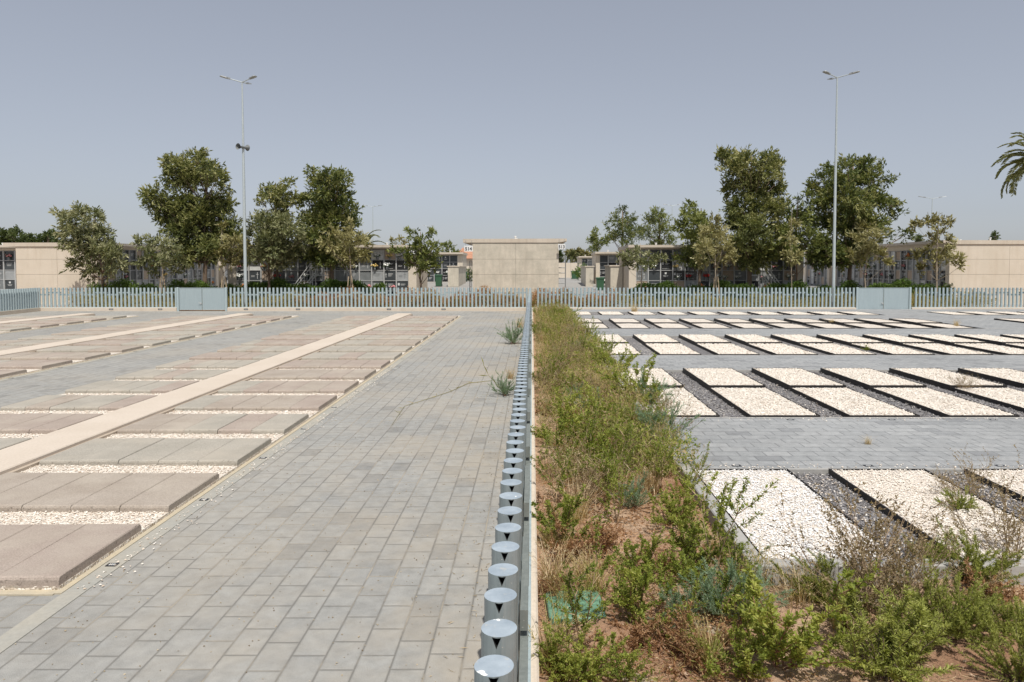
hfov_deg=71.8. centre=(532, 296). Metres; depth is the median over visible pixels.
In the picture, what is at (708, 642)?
grass tuft
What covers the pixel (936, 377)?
gravel plot
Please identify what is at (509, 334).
feathery weed
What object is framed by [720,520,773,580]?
upright shrub
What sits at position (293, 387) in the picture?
grave cover
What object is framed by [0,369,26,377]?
grave cover
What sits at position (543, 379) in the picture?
dry bush
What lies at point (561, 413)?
shrub
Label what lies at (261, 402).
grave cover
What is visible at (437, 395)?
creeping weed
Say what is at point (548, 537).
grass tuft
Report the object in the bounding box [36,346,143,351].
grave cover
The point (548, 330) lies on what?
shrub
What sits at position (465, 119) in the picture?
sky
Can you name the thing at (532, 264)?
columbarium
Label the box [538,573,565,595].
dead plant
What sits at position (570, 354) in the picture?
dry bush
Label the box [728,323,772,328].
gravel plot
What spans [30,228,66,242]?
distant tree
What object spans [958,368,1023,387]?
gravel plot
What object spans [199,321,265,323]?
grave cover
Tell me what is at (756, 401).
gravel plot
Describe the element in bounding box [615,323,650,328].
gravel plot
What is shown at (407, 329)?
grave cover
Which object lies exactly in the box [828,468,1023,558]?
gravel plot
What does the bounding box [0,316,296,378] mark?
gravel bed
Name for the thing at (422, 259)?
tree
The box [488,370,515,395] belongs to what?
feathery weed
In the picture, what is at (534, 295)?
dry ground cover
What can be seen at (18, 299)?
picket fence
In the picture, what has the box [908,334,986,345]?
gravel plot
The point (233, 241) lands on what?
young tree
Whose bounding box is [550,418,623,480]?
shrub
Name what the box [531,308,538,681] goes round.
wall
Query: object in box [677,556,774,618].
feathery weed
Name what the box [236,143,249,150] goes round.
loudspeaker
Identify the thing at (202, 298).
metal gate
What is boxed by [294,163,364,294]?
dark tree
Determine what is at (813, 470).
path kerb
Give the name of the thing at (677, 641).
dead plant
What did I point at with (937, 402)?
gravel plot
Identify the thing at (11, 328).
grave cover
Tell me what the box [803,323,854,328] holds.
gravel plot
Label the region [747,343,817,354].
gravel plot
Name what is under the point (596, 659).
shrub
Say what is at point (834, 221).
street lamp
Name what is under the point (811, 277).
columbarium
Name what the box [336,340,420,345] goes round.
grave cover
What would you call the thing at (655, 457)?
upright shrub
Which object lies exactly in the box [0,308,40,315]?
wall
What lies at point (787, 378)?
gravel plot
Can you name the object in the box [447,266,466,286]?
wall
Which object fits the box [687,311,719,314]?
gravel plot
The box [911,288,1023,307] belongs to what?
picket fence
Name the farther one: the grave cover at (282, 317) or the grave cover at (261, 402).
the grave cover at (282, 317)
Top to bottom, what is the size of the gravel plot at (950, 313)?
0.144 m
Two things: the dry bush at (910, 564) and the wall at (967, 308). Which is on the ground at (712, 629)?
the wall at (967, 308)
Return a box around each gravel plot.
[575,318,602,322]
[576,311,591,314]
[582,323,608,328]
[596,334,628,342]
[598,311,624,314]
[599,343,641,354]
[609,318,640,324]
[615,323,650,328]
[617,368,683,386]
[628,311,655,314]
[633,334,679,344]
[639,387,719,416]
[644,318,678,323]
[644,343,700,354]
[652,323,690,328]
[658,311,687,314]
[679,318,716,324]
[679,334,730,345]
[683,368,765,389]
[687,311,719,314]
[690,323,731,328]
[694,468,897,558]
[696,343,759,354]
[709,387,819,416]
[714,318,753,324]
[717,311,751,314]
[725,334,781,345]
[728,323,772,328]
[747,311,783,314]
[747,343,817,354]
[749,318,791,324]
[751,368,845,389]
[766,323,813,328]
[771,334,833,345]
[777,311,815,314]
[784,318,829,324]
[790,387,919,416]
[798,343,876,354]
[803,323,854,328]
[807,311,847,314]
[816,334,884,345]
[819,318,866,324]
[820,368,926,389]
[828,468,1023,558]
[837,311,879,314]
[841,323,895,328]
[849,343,934,354]
[854,318,904,324]
[862,334,935,345]
[871,387,1019,416]
[879,323,936,328]
[889,318,941,324]
[889,368,1006,390]
[900,343,992,354]
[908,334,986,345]
[916,323,976,328]
[928,311,975,314]
[951,343,1023,354]
[951,387,1023,412]
[954,334,1023,345]
[957,311,1006,314]
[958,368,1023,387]
[964,469,1023,500]
[988,311,1023,314]
[994,318,1023,322]
[1000,334,1023,339]
[1003,343,1023,348]
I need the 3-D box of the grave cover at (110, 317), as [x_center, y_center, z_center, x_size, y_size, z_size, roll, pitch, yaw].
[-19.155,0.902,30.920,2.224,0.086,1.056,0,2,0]
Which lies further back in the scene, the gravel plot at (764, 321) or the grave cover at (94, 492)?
the gravel plot at (764, 321)
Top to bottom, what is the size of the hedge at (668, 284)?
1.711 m
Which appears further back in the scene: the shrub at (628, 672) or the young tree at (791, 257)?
the young tree at (791, 257)
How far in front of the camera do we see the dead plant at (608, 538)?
5.48 m
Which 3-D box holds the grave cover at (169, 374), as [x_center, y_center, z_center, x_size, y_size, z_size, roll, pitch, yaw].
[-7.275,1.595,14.442,1.884,0.084,1.053,0,2,0]
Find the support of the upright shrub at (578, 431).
on the planting bed soil at (644, 528)
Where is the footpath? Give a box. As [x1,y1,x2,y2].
[571,309,1023,467]
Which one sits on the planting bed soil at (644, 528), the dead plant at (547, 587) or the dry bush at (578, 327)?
the dry bush at (578, 327)
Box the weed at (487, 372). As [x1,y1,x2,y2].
[480,357,498,393]
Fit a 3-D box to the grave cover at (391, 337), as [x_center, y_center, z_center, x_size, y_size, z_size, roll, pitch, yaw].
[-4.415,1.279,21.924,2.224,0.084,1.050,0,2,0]
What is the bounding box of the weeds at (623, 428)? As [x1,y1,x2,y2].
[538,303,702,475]
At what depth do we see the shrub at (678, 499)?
6.41 m
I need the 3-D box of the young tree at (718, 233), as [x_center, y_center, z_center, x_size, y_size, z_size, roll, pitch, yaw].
[9.833,-1.990,38.075,3.003,5.307,3.580,0,2,0]
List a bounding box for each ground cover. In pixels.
[65,289,999,306]
[294,284,618,306]
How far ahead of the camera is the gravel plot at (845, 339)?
20.81 m
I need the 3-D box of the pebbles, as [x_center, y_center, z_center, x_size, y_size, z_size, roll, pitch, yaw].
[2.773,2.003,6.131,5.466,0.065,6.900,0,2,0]
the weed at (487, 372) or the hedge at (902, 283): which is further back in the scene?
the hedge at (902, 283)
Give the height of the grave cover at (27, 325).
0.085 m
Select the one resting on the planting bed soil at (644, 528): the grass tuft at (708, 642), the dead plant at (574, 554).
the dead plant at (574, 554)
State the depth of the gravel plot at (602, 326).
25.96 m
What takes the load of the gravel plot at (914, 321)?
on the dark gravel bed at (609, 324)
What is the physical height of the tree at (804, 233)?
6.723 m
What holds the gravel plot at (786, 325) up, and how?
on the dark gravel bed at (609, 324)
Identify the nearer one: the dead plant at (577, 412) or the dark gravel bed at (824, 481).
the dark gravel bed at (824, 481)
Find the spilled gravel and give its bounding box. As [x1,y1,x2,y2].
[77,367,1022,589]
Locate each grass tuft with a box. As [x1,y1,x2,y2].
[501,367,515,378]
[514,316,523,327]
[528,586,607,675]
[529,529,591,597]
[531,347,551,365]
[537,523,566,549]
[540,570,586,601]
[543,519,580,548]
[546,473,609,520]
[548,444,593,483]
[552,542,634,598]
[553,545,605,580]
[571,509,587,523]
[574,453,634,493]
[594,390,622,410]
[599,393,648,420]
[629,453,677,494]
[630,304,639,311]
[660,612,753,669]
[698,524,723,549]
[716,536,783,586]
[761,545,834,609]
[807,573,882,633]
[862,434,876,444]
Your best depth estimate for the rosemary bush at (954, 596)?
4.61 m
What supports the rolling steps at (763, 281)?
on the cemetery road
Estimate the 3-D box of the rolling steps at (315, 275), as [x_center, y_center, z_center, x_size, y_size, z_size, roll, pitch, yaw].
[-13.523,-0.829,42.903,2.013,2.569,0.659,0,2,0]
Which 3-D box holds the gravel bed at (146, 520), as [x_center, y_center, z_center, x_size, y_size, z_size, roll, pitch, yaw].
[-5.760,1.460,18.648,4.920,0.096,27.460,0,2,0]
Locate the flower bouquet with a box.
[383,262,390,269]
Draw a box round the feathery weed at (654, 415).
[634,400,705,449]
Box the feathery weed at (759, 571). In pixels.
[709,558,794,617]
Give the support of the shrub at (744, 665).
on the garden soil at (951, 655)
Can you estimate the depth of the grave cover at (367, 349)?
18.64 m
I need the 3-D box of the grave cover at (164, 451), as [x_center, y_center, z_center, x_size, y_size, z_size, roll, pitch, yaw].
[-4.415,1.847,8.434,2.224,0.087,1.052,0,2,0]
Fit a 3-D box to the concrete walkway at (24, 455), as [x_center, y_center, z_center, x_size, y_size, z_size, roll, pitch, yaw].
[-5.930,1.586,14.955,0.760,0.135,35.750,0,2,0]
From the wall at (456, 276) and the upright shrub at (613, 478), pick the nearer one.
the upright shrub at (613, 478)
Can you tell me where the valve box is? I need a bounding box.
[545,590,605,624]
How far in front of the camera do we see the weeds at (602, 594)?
4.10 m
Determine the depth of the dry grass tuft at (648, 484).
7.10 m
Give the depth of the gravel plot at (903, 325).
25.72 m
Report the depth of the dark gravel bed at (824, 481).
6.64 m
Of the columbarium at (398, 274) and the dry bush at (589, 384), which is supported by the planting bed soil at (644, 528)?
the dry bush at (589, 384)
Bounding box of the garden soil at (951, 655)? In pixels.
[537,575,1023,681]
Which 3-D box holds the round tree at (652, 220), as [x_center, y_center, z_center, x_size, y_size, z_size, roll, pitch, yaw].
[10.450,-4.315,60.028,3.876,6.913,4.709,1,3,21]
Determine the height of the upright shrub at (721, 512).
0.824 m
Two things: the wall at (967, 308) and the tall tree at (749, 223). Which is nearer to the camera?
the wall at (967, 308)
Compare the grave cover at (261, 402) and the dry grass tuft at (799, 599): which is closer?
the dry grass tuft at (799, 599)
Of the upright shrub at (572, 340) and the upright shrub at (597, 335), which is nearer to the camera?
the upright shrub at (572, 340)
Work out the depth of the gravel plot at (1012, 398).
11.84 m
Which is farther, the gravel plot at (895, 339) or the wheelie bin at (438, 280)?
the wheelie bin at (438, 280)
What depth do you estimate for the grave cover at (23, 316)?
30.85 m
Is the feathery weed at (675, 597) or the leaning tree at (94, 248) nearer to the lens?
the feathery weed at (675, 597)
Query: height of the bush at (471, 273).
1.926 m
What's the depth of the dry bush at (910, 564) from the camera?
4.74 m
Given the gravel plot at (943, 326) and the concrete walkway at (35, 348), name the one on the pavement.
the concrete walkway at (35, 348)
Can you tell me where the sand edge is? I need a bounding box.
[0,316,460,595]
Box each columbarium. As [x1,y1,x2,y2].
[0,243,16,289]
[3,243,218,304]
[218,256,227,286]
[227,243,427,298]
[427,251,467,281]
[463,236,566,304]
[576,256,591,278]
[591,250,618,283]
[618,243,804,299]
[804,252,831,285]
[835,237,1023,304]
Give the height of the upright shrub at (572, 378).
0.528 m
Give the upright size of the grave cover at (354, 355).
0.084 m
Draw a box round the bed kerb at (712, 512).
[602,362,1023,589]
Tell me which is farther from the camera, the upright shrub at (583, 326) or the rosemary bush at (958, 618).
the upright shrub at (583, 326)
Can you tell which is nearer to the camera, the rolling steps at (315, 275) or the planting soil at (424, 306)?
the planting soil at (424, 306)
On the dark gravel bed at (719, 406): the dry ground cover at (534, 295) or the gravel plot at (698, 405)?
the gravel plot at (698, 405)
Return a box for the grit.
[3,324,521,681]
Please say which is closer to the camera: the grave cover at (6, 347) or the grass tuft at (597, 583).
the grass tuft at (597, 583)
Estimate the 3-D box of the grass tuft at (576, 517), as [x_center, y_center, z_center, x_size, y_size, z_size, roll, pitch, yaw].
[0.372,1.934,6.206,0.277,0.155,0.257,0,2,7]
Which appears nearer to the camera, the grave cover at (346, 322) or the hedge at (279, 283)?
the grave cover at (346, 322)
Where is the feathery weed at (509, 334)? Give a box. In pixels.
[495,317,522,343]
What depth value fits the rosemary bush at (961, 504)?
6.28 m
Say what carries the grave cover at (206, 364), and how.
on the gravel bed at (146, 520)
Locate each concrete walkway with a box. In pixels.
[0,313,94,323]
[0,313,252,355]
[0,313,412,474]
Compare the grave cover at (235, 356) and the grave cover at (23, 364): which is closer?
the grave cover at (23, 364)
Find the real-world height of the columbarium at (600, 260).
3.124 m
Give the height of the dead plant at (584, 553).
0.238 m
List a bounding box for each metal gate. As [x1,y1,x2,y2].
[176,287,227,310]
[855,287,911,308]
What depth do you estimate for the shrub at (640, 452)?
7.96 m
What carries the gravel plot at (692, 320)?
on the dark gravel bed at (609, 324)
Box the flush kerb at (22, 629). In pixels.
[0,316,463,653]
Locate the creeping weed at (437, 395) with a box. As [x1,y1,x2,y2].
[392,380,490,423]
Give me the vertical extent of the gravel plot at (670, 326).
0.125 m
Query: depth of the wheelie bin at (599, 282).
54.73 m
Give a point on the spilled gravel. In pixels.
(375, 385)
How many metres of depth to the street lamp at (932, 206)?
74.61 m
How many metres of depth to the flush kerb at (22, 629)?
6.19 m
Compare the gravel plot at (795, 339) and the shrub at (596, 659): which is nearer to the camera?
the shrub at (596, 659)
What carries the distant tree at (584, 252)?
on the cemetery road
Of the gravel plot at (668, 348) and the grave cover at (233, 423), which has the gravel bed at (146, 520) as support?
the grave cover at (233, 423)
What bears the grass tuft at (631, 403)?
on the planting bed soil at (644, 528)
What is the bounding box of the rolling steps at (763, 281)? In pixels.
[752,269,781,289]
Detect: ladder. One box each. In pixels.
[469,261,470,296]
[558,255,565,288]
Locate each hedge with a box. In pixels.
[87,276,243,306]
[242,276,386,306]
[626,279,846,306]
[840,278,953,305]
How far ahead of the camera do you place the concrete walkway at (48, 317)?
30.05 m
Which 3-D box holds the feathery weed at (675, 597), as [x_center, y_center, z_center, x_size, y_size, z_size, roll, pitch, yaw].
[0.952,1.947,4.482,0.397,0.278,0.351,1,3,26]
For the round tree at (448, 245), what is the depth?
77.65 m
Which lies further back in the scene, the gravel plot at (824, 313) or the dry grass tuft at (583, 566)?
the gravel plot at (824, 313)
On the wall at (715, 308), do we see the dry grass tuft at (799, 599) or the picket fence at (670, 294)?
the picket fence at (670, 294)
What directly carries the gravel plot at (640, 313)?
on the dark gravel bed at (657, 314)
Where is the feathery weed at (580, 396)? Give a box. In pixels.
[553,382,603,410]
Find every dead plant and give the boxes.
[533,396,554,416]
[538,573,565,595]
[544,503,657,567]
[544,530,610,567]
[549,430,590,459]
[556,405,606,429]
[571,539,604,562]
[590,421,623,453]
[603,599,701,658]
[652,548,679,568]
[662,601,730,681]
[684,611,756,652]
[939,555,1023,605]
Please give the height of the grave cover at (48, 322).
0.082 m
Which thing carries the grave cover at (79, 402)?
on the gravel bed at (146, 520)
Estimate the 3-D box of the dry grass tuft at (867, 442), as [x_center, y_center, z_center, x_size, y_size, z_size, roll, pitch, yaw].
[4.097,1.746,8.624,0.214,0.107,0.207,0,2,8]
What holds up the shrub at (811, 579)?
on the garden soil at (951, 655)
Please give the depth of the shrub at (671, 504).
6.17 m
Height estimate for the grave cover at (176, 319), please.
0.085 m
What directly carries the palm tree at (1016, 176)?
on the cemetery road
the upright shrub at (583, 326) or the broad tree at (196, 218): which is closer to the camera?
the upright shrub at (583, 326)
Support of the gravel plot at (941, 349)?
on the dark gravel bed at (639, 347)
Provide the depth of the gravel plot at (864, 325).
25.77 m
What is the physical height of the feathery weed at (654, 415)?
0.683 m
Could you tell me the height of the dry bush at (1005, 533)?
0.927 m
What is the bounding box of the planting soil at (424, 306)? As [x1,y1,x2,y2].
[38,306,1022,310]
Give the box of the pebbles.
[537,438,1018,681]
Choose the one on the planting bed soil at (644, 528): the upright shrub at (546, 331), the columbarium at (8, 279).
the upright shrub at (546, 331)
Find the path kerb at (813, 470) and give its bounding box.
[590,312,1023,473]
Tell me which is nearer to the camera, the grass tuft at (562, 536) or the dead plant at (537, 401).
the grass tuft at (562, 536)
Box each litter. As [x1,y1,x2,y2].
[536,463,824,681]
[539,579,1023,681]
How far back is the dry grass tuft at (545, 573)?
4.97 m
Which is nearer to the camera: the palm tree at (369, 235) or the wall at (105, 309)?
the wall at (105, 309)
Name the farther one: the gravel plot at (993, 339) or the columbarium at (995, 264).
the columbarium at (995, 264)
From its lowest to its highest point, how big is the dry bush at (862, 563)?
0.877 m
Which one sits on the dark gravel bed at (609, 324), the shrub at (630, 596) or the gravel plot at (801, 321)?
the gravel plot at (801, 321)
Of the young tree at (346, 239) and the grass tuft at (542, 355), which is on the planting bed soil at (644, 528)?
the grass tuft at (542, 355)
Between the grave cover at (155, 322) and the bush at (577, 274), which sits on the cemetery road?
the bush at (577, 274)
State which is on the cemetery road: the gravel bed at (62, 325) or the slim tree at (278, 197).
the slim tree at (278, 197)
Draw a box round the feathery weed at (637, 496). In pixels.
[608,471,663,509]
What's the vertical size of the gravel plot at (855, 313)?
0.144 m
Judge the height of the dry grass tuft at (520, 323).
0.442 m
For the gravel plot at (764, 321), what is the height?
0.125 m
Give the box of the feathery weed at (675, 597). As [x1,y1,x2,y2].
[647,581,708,627]
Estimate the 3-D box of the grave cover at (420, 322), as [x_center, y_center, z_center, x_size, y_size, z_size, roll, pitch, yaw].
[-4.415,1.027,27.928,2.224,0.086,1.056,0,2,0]
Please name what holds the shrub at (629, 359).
on the planting bed soil at (644, 528)
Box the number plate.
[105,563,119,566]
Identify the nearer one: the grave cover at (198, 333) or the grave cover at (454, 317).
the grave cover at (198, 333)
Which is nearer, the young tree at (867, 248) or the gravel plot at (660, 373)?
the gravel plot at (660, 373)
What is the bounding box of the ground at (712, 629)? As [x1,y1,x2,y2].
[568,382,893,681]
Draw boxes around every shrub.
[530,379,595,446]
[530,434,585,502]
[531,349,570,387]
[531,368,567,384]
[531,483,616,552]
[531,623,611,681]
[532,319,543,334]
[534,322,562,338]
[539,523,624,638]
[541,327,561,343]
[543,359,572,386]
[543,606,639,680]
[544,402,598,469]
[547,309,573,323]
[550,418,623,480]
[556,368,601,393]
[560,372,587,393]
[562,309,580,327]
[568,328,586,351]
[568,331,621,354]
[573,317,596,337]
[574,337,639,372]
[578,382,629,436]
[578,421,607,468]
[581,425,637,499]
[582,452,643,522]
[583,318,600,337]
[589,333,615,357]
[589,386,649,419]
[591,427,637,464]
[592,327,605,342]
[593,353,663,405]
[601,555,706,645]
[602,636,656,681]
[605,415,649,478]
[608,414,653,443]
[612,523,677,587]
[614,428,660,467]
[630,426,678,488]
[631,395,667,423]
[642,535,762,619]
[644,481,693,526]
[648,472,704,516]
[649,429,680,473]
[656,532,726,580]
[659,503,738,580]
[669,441,712,493]
[669,461,778,579]
[680,591,778,681]
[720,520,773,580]
[735,558,882,669]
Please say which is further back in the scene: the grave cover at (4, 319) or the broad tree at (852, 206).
the broad tree at (852, 206)
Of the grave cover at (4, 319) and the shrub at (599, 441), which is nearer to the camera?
the shrub at (599, 441)
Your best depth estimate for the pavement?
5.62 m
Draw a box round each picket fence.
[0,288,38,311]
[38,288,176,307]
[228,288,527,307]
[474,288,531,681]
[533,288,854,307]
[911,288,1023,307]
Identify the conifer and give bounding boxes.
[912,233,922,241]
[988,230,1001,239]
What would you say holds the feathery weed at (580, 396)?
on the planting bed soil at (644, 528)
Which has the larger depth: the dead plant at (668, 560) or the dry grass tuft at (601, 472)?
the dry grass tuft at (601, 472)
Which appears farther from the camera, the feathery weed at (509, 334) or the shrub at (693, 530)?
the feathery weed at (509, 334)
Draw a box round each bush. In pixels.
[466,268,472,280]
[531,354,571,394]
[543,335,588,373]
[550,314,588,341]
[551,369,621,400]
[552,444,623,503]
[559,333,595,365]
[571,263,586,279]
[597,417,677,461]
[633,375,700,429]
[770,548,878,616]
[772,482,958,616]
[826,505,1011,603]
[827,561,961,681]
[884,555,1023,639]
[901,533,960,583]
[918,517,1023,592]
[929,443,1015,501]
[930,444,1023,564]
[933,486,982,510]
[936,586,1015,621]
[944,373,983,388]
[949,605,1023,681]
[966,586,1023,645]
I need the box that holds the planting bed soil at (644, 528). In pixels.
[533,312,742,592]
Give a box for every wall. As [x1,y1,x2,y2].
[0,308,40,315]
[40,308,176,310]
[227,308,525,310]
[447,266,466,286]
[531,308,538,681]
[532,307,855,309]
[559,263,576,277]
[580,266,594,285]
[604,265,622,298]
[911,308,1023,308]
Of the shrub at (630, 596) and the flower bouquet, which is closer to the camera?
the shrub at (630, 596)
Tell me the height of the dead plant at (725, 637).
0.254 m
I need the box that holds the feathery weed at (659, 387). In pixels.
[635,367,676,404]
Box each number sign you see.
[464,240,472,251]
[558,244,564,248]
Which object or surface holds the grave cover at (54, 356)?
on the gravel bed at (74, 361)
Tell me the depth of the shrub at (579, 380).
12.27 m
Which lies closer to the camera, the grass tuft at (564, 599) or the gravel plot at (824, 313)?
the grass tuft at (564, 599)
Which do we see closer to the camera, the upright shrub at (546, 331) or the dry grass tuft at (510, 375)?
the dry grass tuft at (510, 375)
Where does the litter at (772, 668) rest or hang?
on the garden soil at (951, 655)
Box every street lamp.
[220,75,256,306]
[364,205,381,242]
[664,204,680,244]
[823,71,859,306]
[918,196,945,240]
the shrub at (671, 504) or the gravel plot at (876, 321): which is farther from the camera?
the gravel plot at (876, 321)
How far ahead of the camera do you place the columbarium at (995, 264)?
42.00 m
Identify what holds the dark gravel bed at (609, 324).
on the ground at (712, 629)
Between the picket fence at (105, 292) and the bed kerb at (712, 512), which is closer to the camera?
the bed kerb at (712, 512)
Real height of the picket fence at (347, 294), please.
1.020 m
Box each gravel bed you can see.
[0,316,135,332]
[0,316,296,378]
[0,316,459,589]
[591,313,784,314]
[602,321,939,328]
[624,338,997,354]
[668,371,1023,416]
[697,472,1023,558]
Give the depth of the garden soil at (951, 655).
4.18 m
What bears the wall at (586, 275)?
on the cemetery road
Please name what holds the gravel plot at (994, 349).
on the dark gravel bed at (639, 347)
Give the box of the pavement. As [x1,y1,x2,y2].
[0,311,525,681]
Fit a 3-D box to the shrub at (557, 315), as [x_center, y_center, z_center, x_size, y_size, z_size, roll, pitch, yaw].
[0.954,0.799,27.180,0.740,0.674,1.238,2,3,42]
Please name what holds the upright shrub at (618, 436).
on the planting bed soil at (644, 528)
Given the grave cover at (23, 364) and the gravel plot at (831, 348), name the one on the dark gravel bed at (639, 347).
the gravel plot at (831, 348)
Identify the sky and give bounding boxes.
[0,0,1023,262]
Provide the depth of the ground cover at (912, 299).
37.48 m
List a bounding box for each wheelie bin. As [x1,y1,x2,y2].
[435,275,442,285]
[596,277,604,289]
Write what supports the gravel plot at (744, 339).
on the dark gravel bed at (639, 347)
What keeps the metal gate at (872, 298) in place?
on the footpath
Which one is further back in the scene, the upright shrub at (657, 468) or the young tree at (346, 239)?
the young tree at (346, 239)
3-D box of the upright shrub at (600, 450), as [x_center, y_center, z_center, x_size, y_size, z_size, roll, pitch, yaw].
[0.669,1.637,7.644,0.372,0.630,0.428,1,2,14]
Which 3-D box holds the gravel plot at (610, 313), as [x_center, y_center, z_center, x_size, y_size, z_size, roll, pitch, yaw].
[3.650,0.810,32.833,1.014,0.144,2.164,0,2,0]
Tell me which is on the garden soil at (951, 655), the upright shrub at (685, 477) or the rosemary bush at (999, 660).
the rosemary bush at (999, 660)
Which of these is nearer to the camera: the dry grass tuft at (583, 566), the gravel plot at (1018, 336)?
the dry grass tuft at (583, 566)
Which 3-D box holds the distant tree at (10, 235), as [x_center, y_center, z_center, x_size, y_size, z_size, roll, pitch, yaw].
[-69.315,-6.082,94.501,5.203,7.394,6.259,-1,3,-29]
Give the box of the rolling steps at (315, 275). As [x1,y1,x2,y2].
[295,263,326,297]
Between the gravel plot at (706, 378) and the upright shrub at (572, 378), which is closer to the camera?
the upright shrub at (572, 378)
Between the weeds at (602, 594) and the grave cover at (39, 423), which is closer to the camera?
the weeds at (602, 594)
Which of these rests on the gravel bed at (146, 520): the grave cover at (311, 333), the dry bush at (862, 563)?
the grave cover at (311, 333)
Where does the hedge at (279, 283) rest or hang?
on the planting soil at (424, 306)
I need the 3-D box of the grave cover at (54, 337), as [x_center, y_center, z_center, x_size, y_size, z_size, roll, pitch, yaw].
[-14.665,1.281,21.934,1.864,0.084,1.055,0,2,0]
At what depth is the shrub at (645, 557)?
5.13 m
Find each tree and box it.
[0,224,35,244]
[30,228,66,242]
[48,200,133,293]
[129,233,191,305]
[136,146,246,287]
[207,220,254,287]
[240,208,312,306]
[252,176,302,279]
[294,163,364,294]
[316,215,373,306]
[350,230,385,244]
[386,226,443,301]
[389,234,409,244]
[438,239,460,251]
[559,250,563,261]
[562,249,582,262]
[563,247,591,262]
[585,225,610,254]
[603,204,646,247]
[615,244,668,305]
[637,205,679,244]
[669,198,723,285]
[690,210,741,303]
[713,144,801,285]
[768,187,826,298]
[777,217,805,287]
[797,153,916,291]
[845,218,895,287]
[906,212,968,306]
[991,132,1023,198]
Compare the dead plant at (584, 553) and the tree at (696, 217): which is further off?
the tree at (696, 217)
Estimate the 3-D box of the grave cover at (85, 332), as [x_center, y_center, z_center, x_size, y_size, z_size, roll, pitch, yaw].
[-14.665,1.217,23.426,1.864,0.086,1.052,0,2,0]
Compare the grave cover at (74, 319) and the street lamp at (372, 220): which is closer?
the grave cover at (74, 319)
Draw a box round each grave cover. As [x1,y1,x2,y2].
[0,316,47,317]
[0,318,28,320]
[0,324,58,327]
[0,327,31,330]
[0,340,64,345]
[0,346,26,350]
[0,352,110,359]
[0,360,72,368]
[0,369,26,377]
[0,395,157,410]
[0,413,102,433]
[0,438,31,449]
[0,472,218,511]
[0,524,140,587]
[10,321,83,323]
[18,335,96,339]
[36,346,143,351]
[37,318,106,320]
[39,438,270,465]
[51,331,121,334]
[61,316,126,318]
[65,380,198,393]
[73,340,170,345]
[81,327,147,330]
[105,335,194,340]
[107,324,166,326]
[115,369,231,379]
[117,413,308,433]
[130,321,185,323]
[133,331,215,335]
[151,318,204,320]
[156,360,259,368]
[158,327,234,330]
[170,316,217,317]
[175,395,336,410]
[180,324,251,327]
[189,352,282,359]
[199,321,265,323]
[216,318,279,320]
[217,345,300,351]
[218,381,358,393]
[232,316,291,318]
[241,340,317,345]
[251,369,375,379]
[261,335,332,339]
[279,331,344,334]
[279,360,389,368]
[294,327,355,330]
[301,352,401,359]
[308,324,364,326]
[320,321,373,323]
[320,346,411,351]
[331,318,381,320]
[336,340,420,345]
[341,316,387,317]
[350,335,427,340]
[362,331,434,335]
[372,327,440,330]
[382,324,445,327]
[390,321,449,323]
[397,318,453,320]
[404,316,457,318]
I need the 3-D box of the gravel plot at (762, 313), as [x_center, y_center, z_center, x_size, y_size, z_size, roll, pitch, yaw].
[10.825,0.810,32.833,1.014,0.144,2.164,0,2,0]
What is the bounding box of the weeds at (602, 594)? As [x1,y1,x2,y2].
[582,570,1022,681]
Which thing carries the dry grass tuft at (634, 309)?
on the gravel plot at (640, 313)
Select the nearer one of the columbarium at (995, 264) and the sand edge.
the sand edge
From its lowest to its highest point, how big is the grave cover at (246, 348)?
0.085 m
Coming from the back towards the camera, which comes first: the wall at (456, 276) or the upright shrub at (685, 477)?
the wall at (456, 276)
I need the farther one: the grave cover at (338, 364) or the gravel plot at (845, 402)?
the grave cover at (338, 364)
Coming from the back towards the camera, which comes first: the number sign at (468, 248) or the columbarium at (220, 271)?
the columbarium at (220, 271)
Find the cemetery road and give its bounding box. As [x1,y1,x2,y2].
[38,278,1022,305]
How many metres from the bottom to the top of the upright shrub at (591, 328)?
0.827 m
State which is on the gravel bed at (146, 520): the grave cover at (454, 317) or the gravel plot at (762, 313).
the grave cover at (454, 317)
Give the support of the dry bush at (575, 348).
on the planting bed soil at (644, 528)
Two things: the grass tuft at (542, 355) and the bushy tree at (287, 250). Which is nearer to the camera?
the grass tuft at (542, 355)
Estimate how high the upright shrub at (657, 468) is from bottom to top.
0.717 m
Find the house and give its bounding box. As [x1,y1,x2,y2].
[459,249,472,276]
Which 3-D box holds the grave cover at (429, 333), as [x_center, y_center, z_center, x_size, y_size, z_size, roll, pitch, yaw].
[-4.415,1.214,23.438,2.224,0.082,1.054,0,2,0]

